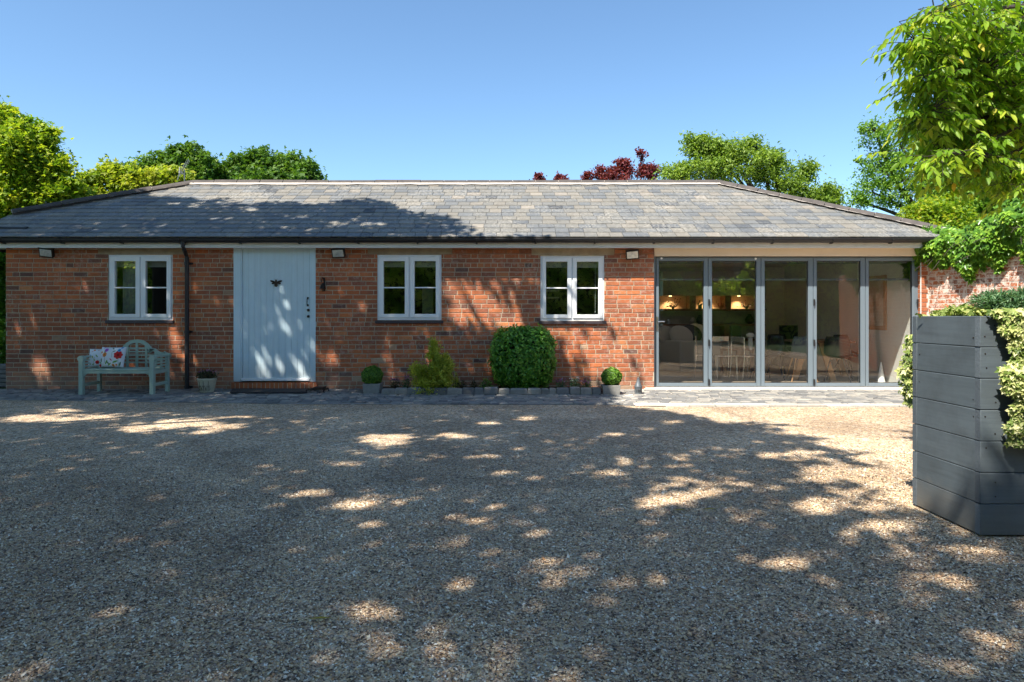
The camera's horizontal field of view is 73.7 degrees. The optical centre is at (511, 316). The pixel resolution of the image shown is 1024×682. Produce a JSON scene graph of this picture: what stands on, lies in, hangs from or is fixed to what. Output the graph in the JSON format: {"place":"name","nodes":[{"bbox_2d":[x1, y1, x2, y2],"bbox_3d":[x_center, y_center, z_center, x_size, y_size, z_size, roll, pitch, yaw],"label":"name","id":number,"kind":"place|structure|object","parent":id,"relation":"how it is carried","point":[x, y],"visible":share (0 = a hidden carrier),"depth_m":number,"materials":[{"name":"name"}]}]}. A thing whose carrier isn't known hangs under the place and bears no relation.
{"place":"outdoors","nodes":[
{"label":"outdoors","id":0,"kind":"place"},
{"bbox_2d":[0,387,634,405],"bbox_3d":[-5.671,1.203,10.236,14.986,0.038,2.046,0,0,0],"label":"stone paving","id":1,"kind":"structure","parent":0,"point":[194,395],"depth_m":10.04,"materials":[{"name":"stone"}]},
{"bbox_2d":[0,252,5,363],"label":"climbing shrub","id":2,"kind":"object","parent":1,"relation":"on","point":[2,307],"visible":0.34,"depth_m":12.90,"materials":[{"name":"green plant"}]},
{"bbox_2d":[0,364,5,386],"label":"wall","id":3,"kind":"structure","parent":1,"relation":"on","point":[2,375],"depth_m":11.60,"materials":[{"name":"stone"}]},
{"bbox_2d":[0,95,105,218],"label":"maple tree","id":4,"kind":"object","parent":1,"relation":"on","point":[35,169],"visible":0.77,"depth_m":14.67,"materials":[{"name":"green plant"}]},
{"bbox_2d":[77,339,171,394],"bbox_3d":[-6.025,0.784,10.653,1.180,0.831,0.534,0,0,0],"label":"garden bench","id":5,"kind":"object","parent":1,"relation":"on","point":[152,370],"visible":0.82,"depth_m":10.55,"materials":[{"name":"green paint"}]},
{"bbox_2d":[88,349,101,366],"bbox_3d":[-6.455,0.652,10.680,0.300,0.287,0.171,0,0,-11],"label":"cushion","id":6,"kind":"object","parent":5,"relation":"on","point":[95,354],"visible":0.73,"depth_m":10.61,"materials":[{"name":"fabric"}]},
{"bbox_2d":[98,347,126,367],"bbox_3d":[-6.200,0.637,10.600,0.404,0.316,0.178,0,0,0],"label":"cushion","id":7,"kind":"object","parent":5,"relation":"on","point":[111,357],"visible":1,"depth_m":10.54,"materials":[{"name":"fabric"}]},
{"bbox_2d":[75,155,195,194],"bbox_3d":[-9.705,-1.360,17.013,3.776,5.350,1.552,0,0,0],"label":"tree","id":8,"kind":"object","parent":1,"relation":"on","point":[115,176],"visible":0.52,"depth_m":16.66,"materials":[{"name":"yellow plant"}]},
{"bbox_2d":[103,135,232,185],"bbox_3d":[-15.667,-3.448,30.766,5.407,9.591,4.024,0,0,-29],"label":"oak tree","id":9,"kind":"object","parent":1,"relation":"on","point":[201,165],"visible":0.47,"depth_m":30.35,"materials":[{"name":"green plant"}]},
{"bbox_2d":[197,378,216,392],"bbox_3d":[-4.803,1.085,10.750,0.300,0.230,0.300,0,0,0],"label":"flower pot","id":10,"kind":"object","parent":1,"relation":"on","point":[208,385],"visible":0.91,"depth_m":10.65,"materials":[{"name":"beige ceramic"}]},
{"bbox_2d":[195,368,218,378],"bbox_3d":[-4.812,0.922,10.749,0.381,0.207,0.296,0,0,0],"label":"flowering plant","id":11,"kind":"object","parent":10,"relation":"in","point":[203,375],"visible":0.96,"depth_m":10.73,"materials":[{"name":"green plant"}]},
{"bbox_2d":[230,388,306,392],"bbox_3d":[-3.845,1.179,10.800,1.381,0.017,0.560,0,0,0],"label":"doormat","id":12,"kind":"object","parent":1,"relation":"on","point":[268,390],"visible":0.86,"depth_m":10.76,"materials":[{"name":"black rubber"}]},
{"bbox_2d":[210,144,327,179],"bbox_3d":[-11.202,-3.371,31.721,5.663,9.424,5.097,0,0,44],"label":"oak tree","id":13,"kind":"object","parent":1,"relation":"on","point":[259,163],"visible":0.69,"depth_m":31.35,"materials":[{"name":"green plant"}]},
{"bbox_2d":[306,386,328,392],"bbox_3d":[-3.072,1.149,10.740,0.321,0.082,0.280,0,0,0],"label":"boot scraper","id":14,"kind":"object","parent":1,"relation":"on","point":[316,388],"visible":1,"depth_m":10.66,"materials":[{"name":"metal"}]},
{"bbox_2d":[363,382,382,393],"bbox_3d":[-2.170,1.119,10.656,0.271,0.154,0.271,0,0,0],"label":"square planter","id":15,"kind":"object","parent":1,"relation":"on","point":[373,388],"visible":0.79,"depth_m":10.53,"materials":[{"name":"grey concrete"}]},
{"bbox_2d":[361,365,383,383],"bbox_3d":[-2.178,0.922,10.662,0.358,0.329,0.348,0,0,0],"label":"box ball","id":16,"kind":"object","parent":15,"relation":"on","point":[373,374],"visible":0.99,"depth_m":10.55,"materials":[{"name":"green plant"}]},
{"bbox_2d":[381,388,394,394],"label":"edging stone","id":17,"kind":"object","parent":1,"relation":"on","point":[387,391],"visible":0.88,"depth_m":10.40,"materials":[{"name":"stone"}]},
{"bbox_2d":[395,387,407,394],"bbox_3d":[-1.692,1.147,10.458,0.197,0.106,0.120,0,0,0],"label":"edging stone","id":18,"kind":"object","parent":1,"relation":"on","point":[398,390],"visible":0.88,"depth_m":10.40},
{"bbox_2d":[407,387,421,394],"bbox_3d":[-1.491,1.141,10.458,0.222,0.118,0.121,0,0,0],"label":"edging stone","id":19,"kind":"object","parent":1,"relation":"on","point":[410,390],"visible":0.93,"depth_m":10.40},
{"bbox_2d":[421,387,432,394],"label":"edging stone","id":20,"kind":"object","parent":1,"relation":"on","point":[422,389],"visible":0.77,"depth_m":10.41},
{"bbox_2d":[433,387,446,394],"bbox_3d":[-1.096,1.143,10.457,0.214,0.113,0.124,0,0,0],"label":"edging stone","id":21,"kind":"object","parent":1,"relation":"on","point":[442,391],"visible":0.92,"depth_m":10.40,"materials":[{"name":"stone"}]},
{"bbox_2d":[447,387,461,394],"bbox_3d":[-0.876,1.146,10.459,0.236,0.108,0.118,0,0,0],"label":"edging stone","id":22,"kind":"object","parent":1,"relation":"on","point":[451,391],"visible":0.91,"depth_m":10.40,"materials":[{"name":"stone"}]},
{"bbox_2d":[462,387,474,394],"bbox_3d":[-0.668,1.145,10.458,0.202,0.110,0.120,0,0,0],"label":"edging stone","id":23,"kind":"object","parent":1,"relation":"on","point":[467,390],"visible":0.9,"depth_m":10.40,"materials":[{"name":"stone"}]},
{"bbox_2d":[0,159,957,388],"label":"brick house","id":24,"kind":"structure","parent":1,"relation":"on","point":[276,283],"depth_m":11.28,"materials":[{"name":"brick"}]},
{"bbox_2d":[123,267,134,313],"bbox_3d":[-6.456,-0.375,11.556,0.258,1.250,0.046,0,0,0],"label":"curtain","id":25,"kind":"object","parent":24,"relation":"hanging from","point":[128,293],"visible":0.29,"depth_m":11.54,"materials":[{"name":"fabric"}]},
{"bbox_2d":[105,255,173,323],"bbox_3d":[-6.138,-0.447,11.340,1.126,1.133,0.210,0,0,0],"label":"window","id":26,"kind":"structure","parent":24,"relation":"in","point":[141,263],"depth_m":11.27,"materials":[{"name":"white paint"}]},
{"bbox_2d":[234,248,315,381],"bbox_3d":[-3.920,-0.036,11.309,1.355,2.237,0.143,0,0,0],"label":"door","id":27,"kind":"structure","parent":24,"relation":"in","point":[275,288],"depth_m":11.29,"materials":[{"name":"white paint"}]},
{"bbox_2d":[375,255,442,323],"bbox_3d":[-1.696,-0.447,11.340,1.122,1.133,0.210,0,0,0],"label":"window","id":28,"kind":"structure","parent":24,"relation":"in","point":[409,262],"depth_m":11.27,"materials":[{"name":"white paint"}]},
{"bbox_2d":[422,288,432,313],"bbox_3d":[-1.560,-0.033,12.625,0.203,0.967,0.050,0,0,0],"label":"cabinet","id":29,"kind":"object","parent":24,"relation":"in","point":[427,300],"visible":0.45,"depth_m":12.60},
{"bbox_2d":[546,290,558,298],"bbox_3d":[0.698,0.025,12.350,0.297,1.150,0.200,0,0,0],"label":"wall shelf","id":30,"kind":"object","parent":24,"relation":"in","point":[552,291],"depth_m":12.30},
{"bbox_2d":[539,256,605,323],"bbox_3d":[0.997,-0.434,11.340,1.116,1.126,0.210,0,0,0],"label":"window","id":31,"kind":"structure","parent":24,"relation":"in","point":[571,263],"depth_m":11.27,"materials":[{"name":"white paint"}]},
{"bbox_2d":[659,271,765,364],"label":"wall unit","id":32,"kind":"structure","parent":24,"relation":"on","point":[733,295],"depth_m":16.60,"materials":[{"name":"brown wood"}]},
{"bbox_2d":[666,298,680,308],"bbox_3d":[3.960,-0.316,16.692,0.364,0.274,0.169,0,0,0],"label":"coral ornament","id":33,"kind":"object","parent":32,"relation":"on","point":[672,305],"visible":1,"depth_m":16.69,"materials":[{"name":"black paint"}]},
{"bbox_2d":[690,317,695,323],"bbox_3d":[4.428,0.102,16.700,0.160,0.176,0.158,0,0,0],"label":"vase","id":34,"kind":"object","parent":32,"relation":"on","point":[692,320],"visible":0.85,"depth_m":16.65,"materials":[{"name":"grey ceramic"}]},
{"bbox_2d":[696,315,702,323],"bbox_3d":[4.599,0.080,16.700,0.200,0.220,0.197,0,0,0],"label":"vase","id":35,"kind":"object","parent":32,"relation":"on","point":[699,319],"visible":0.88,"depth_m":16.64,"materials":[{"name":"black"}]},
{"bbox_2d":[731,326,740,336],"bbox_3d":[5.480,0.388,16.703,0.240,0.300,0.025,0,0,0],"label":"picture frame","id":36,"kind":"object","parent":32,"relation":"on","point":[735,331],"visible":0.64,"depth_m":16.69,"materials":[{"name":"green paint"}]},
{"bbox_2d":[740,300,752,308],"bbox_3d":[5.702,-0.290,16.706,0.414,0.223,0.149,0,0,10],"label":"coral ornament","id":37,"kind":"object","parent":32,"relation":"on","point":[746,307],"visible":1,"depth_m":16.69,"materials":[{"name":"black paint"}]},
{"bbox_2d":[745,314,753,323],"bbox_3d":[5.810,0.069,16.700,0.220,0.242,0.217,0,0,0],"label":"vase","id":38,"kind":"object","parent":32,"relation":"on","point":[749,318],"visible":1,"depth_m":16.64,"materials":[{"name":"metal"}]},
{"bbox_2d":[659,367,822,381],"bbox_3d":[4.000,1.180,14.050,3.200,0.008,3.700,0,0,0],"label":"rug","id":39,"kind":"object","parent":24,"relation":"on","point":[670,376],"depth_m":13.11,"materials":[{"name":"carpet"}]},
{"bbox_2d":[659,340,720,371],"bbox_3d":[3.582,0.825,14.843,1.568,0.650,1.286,0,0,0],"label":"sofa","id":40,"kind":"object","parent":39,"relation":"on","point":[677,355],"visible":0.55,"depth_m":14.20,"materials":[{"name":"grey fabric"}]},
{"bbox_2d":[659,326,670,342],"bbox_3d":[3.328,0.409,14.696,0.500,0.420,0.129,20,-20,-27],"label":"sofa cushion","id":41,"kind":"object","parent":40,"relation":"on","point":[664,333],"visible":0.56,"depth_m":14.59,"materials":[{"name":"grey fabric"}]},
{"bbox_2d":[669,325,692,339],"bbox_3d":[3.599,0.409,14.537,0.550,0.420,0.129,18,-12,-5],"label":"sofa cushion","id":42,"kind":"object","parent":40,"relation":"on","point":[678,332],"visible":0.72,"depth_m":14.48,"materials":[{"name":"grey fabric"}]},
{"bbox_2d":[684,324,701,339],"bbox_3d":[3.910,0.389,14.936,0.500,0.420,0.129,18,-8,5],"label":"sofa cushion","id":43,"kind":"object","parent":40,"relation":"on","point":[695,330],"visible":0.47,"depth_m":14.88,"materials":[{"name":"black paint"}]},
{"bbox_2d":[691,323,702,339],"bbox_3d":[4.107,0.349,15.136,0.500,0.380,0.129,18,-10,0],"label":"sofa cushion","id":44,"kind":"object","parent":40,"relation":"on","point":[700,326],"visible":0.2,"depth_m":15.10,"materials":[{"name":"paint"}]},
{"bbox_2d":[694,336,716,377],"bbox_3d":[3.737,0.784,13.204,0.434,0.801,0.404,0,0,16],"label":"metal chair","id":45,"kind":"object","parent":39,"relation":"on","point":[696,354],"visible":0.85,"depth_m":13.06,"materials":[{"name":"metal"}]},
{"bbox_2d":[712,336,737,379],"bbox_3d":[3.986,0.784,12.915,0.404,0.801,0.434,0,0,-6],"label":"metal chair","id":46,"kind":"object","parent":39,"relation":"on","point":[719,338],"visible":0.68,"depth_m":13.07,"materials":[{"name":"metal"}]},
{"bbox_2d":[719,347,753,372],"bbox_3d":[4.680,0.928,14.550,0.707,0.504,0.700,0,0,0],"label":"dining table","id":47,"kind":"object","parent":39,"relation":"on","point":[739,351],"visible":0.72,"depth_m":14.20,"materials":[{"name":"brown wood"}]},
{"bbox_2d":[729,337,754,379],"bbox_3d":[4.373,0.784,12.795,0.434,0.801,0.404,0,0,-19],"label":"metal chair","id":48,"kind":"object","parent":39,"relation":"on","point":[737,339],"visible":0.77,"depth_m":12.77,"materials":[{"name":"metal"}]},
{"bbox_2d":[749,335,784,379],"bbox_3d":[4.770,0.775,12.707,0.525,0.825,0.461,0,0,-16],"label":"shell chair","id":49,"kind":"object","parent":39,"relation":"on","point":[775,346],"visible":0.77,"depth_m":12.80,"materials":[{"name":"black paint"}]},
{"bbox_2d":[766,334,799,376],"bbox_3d":[5.391,0.775,13.626,0.461,0.825,0.525,0,0,-17],"label":"shell chair","id":50,"kind":"object","parent":39,"relation":"on","point":[786,351],"visible":0.48,"depth_m":13.74,"materials":[{"name":"black paint"}]},
{"bbox_2d":[785,336,817,381],"bbox_3d":[5.270,0.775,12.423,0.461,0.825,0.525,0,0,8],"label":"shell chair","id":51,"kind":"object","parent":39,"relation":"on","point":[799,348],"visible":0.55,"depth_m":12.25,"materials":[{"name":"grey plastic"}]},
{"bbox_2d":[746,333,754,349],"bbox_3d":[4.681,0.493,13.400,0.160,0.330,0.156,0,0,0],"label":"vase","id":52,"kind":"object","parent":24,"relation":"on","point":[750,340],"visible":1,"depth_m":13.37,"materials":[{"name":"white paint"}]},
{"bbox_2d":[654,256,918,386],"bbox_3d":[4.571,0.092,11.373,4.445,2.173,0.164,0,0,0],"label":"folding door","id":53,"kind":"structure","parent":24,"relation":"in","point":[760,261],"depth_m":11.35,"materials":[{"name":"grey metal"}]},
{"bbox_2d":[784,339,855,380],"bbox_3d":[5.854,0.817,13.000,1.433,0.734,1.000,0,0,0],"label":"dining table","id":54,"kind":"object","parent":24,"relation":"on","point":[830,372],"visible":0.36,"depth_m":12.52,"materials":[{"name":"brown wood"}]},
{"bbox_2d":[824,336,853,381],"bbox_3d":[5.966,0.775,12.477,0.462,0.825,0.525,0,0,31],"label":"shell chair","id":55,"kind":"object","parent":24,"relation":"on","point":[835,347],"visible":0.95,"depth_m":12.31,"materials":[{"name":"black paint"}]},
{"bbox_2d":[833,334,858,372],"bbox_3d":[6.574,0.775,13.325,0.461,0.825,0.525,0,0,-23],"label":"shell chair","id":56,"kind":"object","parent":24,"relation":"on","point":[855,354],"visible":0.28,"depth_m":13.38,"materials":[{"name":"black paint"}]},
{"bbox_2d":[869,276,886,329],"bbox_3d":[6.768,-0.250,12.700,0.031,1.000,0.700,0,0,0],"label":"wall picture","id":57,"kind":"object","parent":24,"relation":"attached to","point":[877,305],"depth_m":12.58,"materials":[{"name":"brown wood"}]},
{"bbox_2d":[877,363,884,381],"bbox_3d":[6.649,1.004,12.300,0.140,0.360,0.140,0,0,0],"label":"white cone","id":58,"kind":"object","parent":24,"relation":"on","point":[880,378],"visible":0.94,"depth_m":12.27,"materials":[{"name":"paint"}]},
{"bbox_2d":[474,387,483,393],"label":"edging stone","id":59,"kind":"object","parent":1,"relation":"on","point":[478,390],"visible":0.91,"depth_m":10.40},
{"bbox_2d":[484,387,498,394],"bbox_3d":[-0.317,1.140,10.458,0.226,0.121,0.121,0,0,0],"label":"edging stone","id":60,"kind":"object","parent":1,"relation":"on","point":[491,391],"visible":0.96,"depth_m":10.40,"materials":[{"name":"stone"}]},
{"bbox_2d":[383,387,601,391],"bbox_3d":[-0.330,1.165,10.887,3.632,0.001,0.775,0,0,0],"label":"flower bed","id":61,"kind":"object","parent":1,"relation":"on","point":[503,387],"visible":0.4,"depth_m":11.16,"materials":[{"name":"soil"}]},
{"bbox_2d":[389,378,401,388],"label":"bedding plant","id":62,"kind":"object","parent":61,"relation":"on","point":[393,383],"visible":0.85,"depth_m":10.79,"materials":[{"name":"green plant"}]},
{"bbox_2d":[401,375,411,387],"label":"bedding plant","id":63,"kind":"object","parent":61,"relation":"on","point":[405,385],"visible":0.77,"depth_m":10.80,"materials":[{"name":"green plant"}]},
{"bbox_2d":[408,337,460,394],"bbox_3d":[-1.210,0.773,10.580,0.833,0.951,0.614,0,0,0],"label":"dwarf conifer","id":64,"kind":"object","parent":61,"relation":"on","point":[438,372],"visible":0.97,"depth_m":10.47,"materials":[{"name":"green plant"}]},
{"bbox_2d":[451,372,459,387],"bbox_3d":[-0.886,1.015,10.799,0.169,0.328,0.140,0,0,0],"label":"bedding plant","id":65,"kind":"object","parent":61,"relation":"on","point":[455,384],"visible":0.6,"depth_m":10.79,"materials":[{"name":"green plant"}]},
{"bbox_2d":[457,380,467,387],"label":"bedding plant","id":66,"kind":"object","parent":61,"relation":"on","point":[462,384],"visible":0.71,"depth_m":10.79,"materials":[{"name":"green plant"}]},
{"bbox_2d":[469,379,479,388],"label":"bedding plant","id":67,"kind":"object","parent":61,"relation":"on","point":[475,385],"visible":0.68,"depth_m":10.79,"materials":[{"name":"green plant"}]},
{"bbox_2d":[480,378,492,387],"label":"bedding plant","id":68,"kind":"object","parent":61,"relation":"on","point":[485,384],"visible":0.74,"depth_m":10.80,"materials":[{"name":"green plant"}]},
{"bbox_2d":[487,323,558,389],"bbox_3d":[0.184,0.657,10.918,1.158,1.108,0.896,0,0,0],"label":"laurel bush","id":69,"kind":"object","parent":61,"relation":"on","point":[523,356],"visible":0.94,"depth_m":10.64,"materials":[{"name":"green plant"}]},
{"bbox_2d":[555,378,566,387],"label":"bedding plant","id":70,"kind":"object","parent":61,"relation":"on","point":[559,382],"visible":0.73,"depth_m":10.79,"materials":[{"name":"green plant"}]},
{"bbox_2d":[568,376,580,387],"bbox_3d":[0.981,1.072,10.795,0.204,0.253,0.184,0,0,36],"label":"bedding plant","id":71,"kind":"object","parent":61,"relation":"on","point":[573,380],"visible":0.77,"depth_m":10.80,"materials":[{"name":"green plant"}]},
{"bbox_2d":[581,378,591,386],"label":"bedding plant","id":72,"kind":"object","parent":61,"relation":"on","point":[585,384],"visible":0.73,"depth_m":10.79,"materials":[{"name":"green plant"}]},
{"bbox_2d":[498,388,509,394],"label":"edging stone","id":73,"kind":"object","parent":1,"relation":"on","point":[504,391],"visible":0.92,"depth_m":10.40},
{"bbox_2d":[510,388,527,394],"bbox_3d":[0.102,1.151,10.463,0.280,0.098,0.110,0,0,0],"label":"edging stone","id":74,"kind":"object","parent":1,"relation":"on","point":[522,391],"visible":0.96,"depth_m":10.41,"materials":[{"name":"stone"}]},
{"bbox_2d":[528,388,540,394],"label":"edging stone","id":75,"kind":"object","parent":1,"relation":"on","point":[533,391],"visible":0.99,"depth_m":10.41,"materials":[{"name":"stone"}]},
{"bbox_2d":[529,172,546,179],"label":"smoke bush","id":76,"kind":"object","parent":1,"relation":"on","point":[538,176],"visible":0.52,"depth_m":20.12,"materials":[{"name":"red plant"}]},
{"bbox_2d":[541,388,548,393],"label":"edging stone","id":77,"kind":"object","parent":1,"relation":"on","point":[544,390],"visible":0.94,"depth_m":10.41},
{"bbox_2d":[549,388,555,393],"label":"edging stone","id":78,"kind":"object","parent":1,"relation":"on","point":[552,390],"visible":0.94,"depth_m":10.41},
{"bbox_2d":[553,171,568,179],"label":"smoke bush","id":79,"kind":"object","parent":1,"relation":"on","point":[558,176],"visible":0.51,"depth_m":20.09,"materials":[{"name":"red plant"}]},
{"bbox_2d":[556,387,568,394],"bbox_3d":[0.777,1.147,10.456,0.204,0.106,0.125,0,0,0],"label":"edging stone","id":80,"kind":"object","parent":1,"relation":"on","point":[562,390],"visible":0.96,"depth_m":10.40,"materials":[{"name":"stone"}]},
{"bbox_2d":[569,387,580,394],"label":"edging stone","id":81,"kind":"object","parent":1,"relation":"on","point":[574,390],"visible":0.97,"depth_m":10.41,"materials":[{"name":"stone"}]},
{"bbox_2d":[580,387,591,394],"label":"edging stone","id":82,"kind":"object","parent":1,"relation":"on","point":[585,390],"visible":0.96,"depth_m":10.41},
{"bbox_2d":[580,171,593,179],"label":"smoke bush","id":83,"kind":"object","parent":1,"relation":"on","point":[585,176],"visible":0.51,"depth_m":20.12,"materials":[{"name":"red plant"}]},
{"bbox_2d":[592,387,600,394],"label":"edging stone","id":84,"kind":"object","parent":1,"relation":"on","point":[596,390],"visible":1,"depth_m":10.40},
{"bbox_2d":[601,384,620,394],"bbox_3d":[1.516,1.123,10.495,0.269,0.145,0.269,0,0,0],"label":"square planter","id":85,"kind":"object","parent":1,"relation":"on","point":[611,389],"visible":0.89,"depth_m":10.37,"materials":[{"name":"grey concrete"}]},
{"bbox_2d":[600,366,621,384],"bbox_3d":[1.527,0.932,10.502,0.338,0.323,0.330,0,0,0],"label":"box ball","id":86,"kind":"object","parent":85,"relation":"on","point":[611,375],"visible":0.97,"depth_m":10.40,"materials":[{"name":"green plant"}]},
{"bbox_2d":[586,146,663,179],"bbox_3d":[3.319,-1.827,19.990,2.359,6.268,1.803,0,0,0],"label":"smoke bush","id":87,"kind":"object","parent":1,"relation":"on","point":[643,170],"visible":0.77,"depth_m":19.87,"materials":[{"name":"red plant"}]},
{"bbox_2d":[651,128,852,206],"bbox_3d":[6.188,-1.741,17.540,5.224,6.113,2.115,0,0,0],"label":"cherry tree","id":88,"kind":"object","parent":1,"relation":"on","point":[720,159],"visible":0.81,"depth_m":17.22,"materials":[{"name":"green plant"}]},
{"bbox_2d":[643,387,902,390],"bbox_3d":[4.710,1.202,11.265,5.180,0.056,0.470,0,0,0],"label":"threshold strip","id":89,"kind":"object","parent":1,"relation":"on","point":[772,388],"visible":0.25,"depth_m":11.12,"materials":[{"name":"stone"}]},
{"bbox_2d":[640,403,907,406],"bbox_3d":[4.748,1.206,9.196,5.993,0.048,0.202,0,0,1],"label":"terrace edging","id":90,"kind":"object","parent":1,"relation":"on","point":[776,405],"visible":0.52,"depth_m":9.15,"materials":[{"name":"stone"}]},
{"bbox_2d":[828,99,934,216],"bbox_3d":[9.621,-1.949,16.018,3.804,6.561,2.197,0,0,-19],"label":"fine leaved tree","id":91,"kind":"object","parent":1,"relation":"on","point":[882,185],"visible":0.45,"depth_m":15.93,"materials":[{"name":"green plant"}]},
{"bbox_2d":[895,191,980,230],"bbox_3d":[8.115,-0.553,13.075,1.650,3.728,1.685,0,0,41],"label":"golden shrub","id":92,"kind":"object","parent":1,"relation":"on","point":[946,209],"visible":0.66,"depth_m":12.73,"materials":[{"name":"green plant"}]},
{"bbox_2d":[856,0,1023,226],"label":"ash tree","id":93,"kind":"object","parent":1,"relation":"on","point":[976,108],"visible":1,"depth_m":5.13,"materials":[{"name":"green plant"}]},
{"bbox_2d":[909,0,1021,220],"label":"dense tree","id":94,"kind":"object","parent":1,"relation":"on","point":[980,207],"visible":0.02,"depth_m":13.27,"materials":[{"name":"green plant"}]},
{"bbox_2d":[929,252,1023,315],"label":"garden wall","id":95,"kind":"structure","parent":1,"relation":"on","point":[948,287],"depth_m":10.68,"materials":[{"name":"brick"}]},
{"bbox_2d":[901,195,1023,284],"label":"ivy","id":96,"kind":"object","parent":95,"relation":"attached to","point":[997,240],"visible":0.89,"depth_m":10.28,"materials":[{"name":"green plant"}]},
{"bbox_2d":[0,0,1022,215],"label":"sky","id":97,"kind":"structure","parent":0,"point":[376,89],"materials":[{"name":"blue"}]},
{"bbox_2d":[0,400,1023,681],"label":"gravel drive","id":98,"kind":"structure","parent":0,"point":[96,426],"depth_m":4.20,"materials":[{"name":"gravel"}]},
{"bbox_2d":[0,440,1023,681],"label":"gravel pebbles","id":99,"kind":"object","parent":98,"relation":"on","point":[372,618],"visible":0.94,"depth_m":3.20,"materials":[{"name":"gravel"}]},
{"bbox_2d":[913,316,1023,534],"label":"raised planter","id":100,"kind":"object","parent":98,"relation":"on","point":[968,469],"visible":1,"depth_m":3.86,"materials":[{"name":"grey wood"}]},
{"bbox_2d":[894,334,914,408],"bbox_3d":[2.573,0.357,4.441,0.121,0.502,0.180,0,0,0],"label":"variegated ivy","id":101,"kind":"object","parent":100,"relation":"attached to","point":[905,375],"visible":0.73,"depth_m":4.43,"materials":[{"name":"green plant"}]},
{"bbox_2d":[915,302,989,317],"bbox_3d":[2.770,-0.020,4.270,0.500,0.135,0.341,0,0,0],"label":"variegated ivy","id":102,"kind":"object","parent":100,"relation":"on","point":[964,309],"visible":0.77,"depth_m":4.17,"materials":[{"name":"green plant"}]},
{"bbox_2d":[955,285,1023,310],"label":"herb bush","id":103,"kind":"object","parent":100,"relation":"on","point":[1000,299],"visible":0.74,"depth_m":4.17,"materials":[{"name":"green plant"}]},
{"bbox_2d":[985,307,1023,449],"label":"variegated ivy","id":104,"kind":"object","parent":100,"relation":"attached to","point":[1010,326],"visible":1,"depth_m":3.63,"materials":[{"name":"green plant"}]},
{"bbox_2d":[624,389,906,403],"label":"terrace paving","id":105,"kind":"structure","parent":0,"point":[800,396],"depth_m":10.07,"materials":[{"name":"stone"}]},
{"bbox_2d":[623,389,717,405],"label":"terrace joints","id":106,"kind":"object","parent":105,"relation":"in","point":[637,404],"visible":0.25,"depth_m":9.29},
{"bbox_2d":[613,391,663,405],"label":"corner cobbles","id":107,"kind":"object","parent":106,"relation":"on","point":[633,399],"visible":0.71,"depth_m":9.78,"materials":[{"name":"stone"}]},
{"bbox_2d":[634,376,641,393],"bbox_3d":[1.923,1.056,10.400,0.124,0.287,0.123,0,0,0],"label":"lantern","id":108,"kind":"object","parent":107,"relation":"on","point":[638,388],"visible":0.85,"depth_m":10.36,"materials":[{"name":"metal"}]},
{"bbox_2d":[771,325,797,365],"bbox_3d":[6.603,0.697,16.350,0.605,0.966,0.500,0,0,0],"label":"television","id":109,"kind":"object","parent":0,"point":[789,331],"visible":0.34,"depth_m":16.20,"materials":[{"name":"black paint"}]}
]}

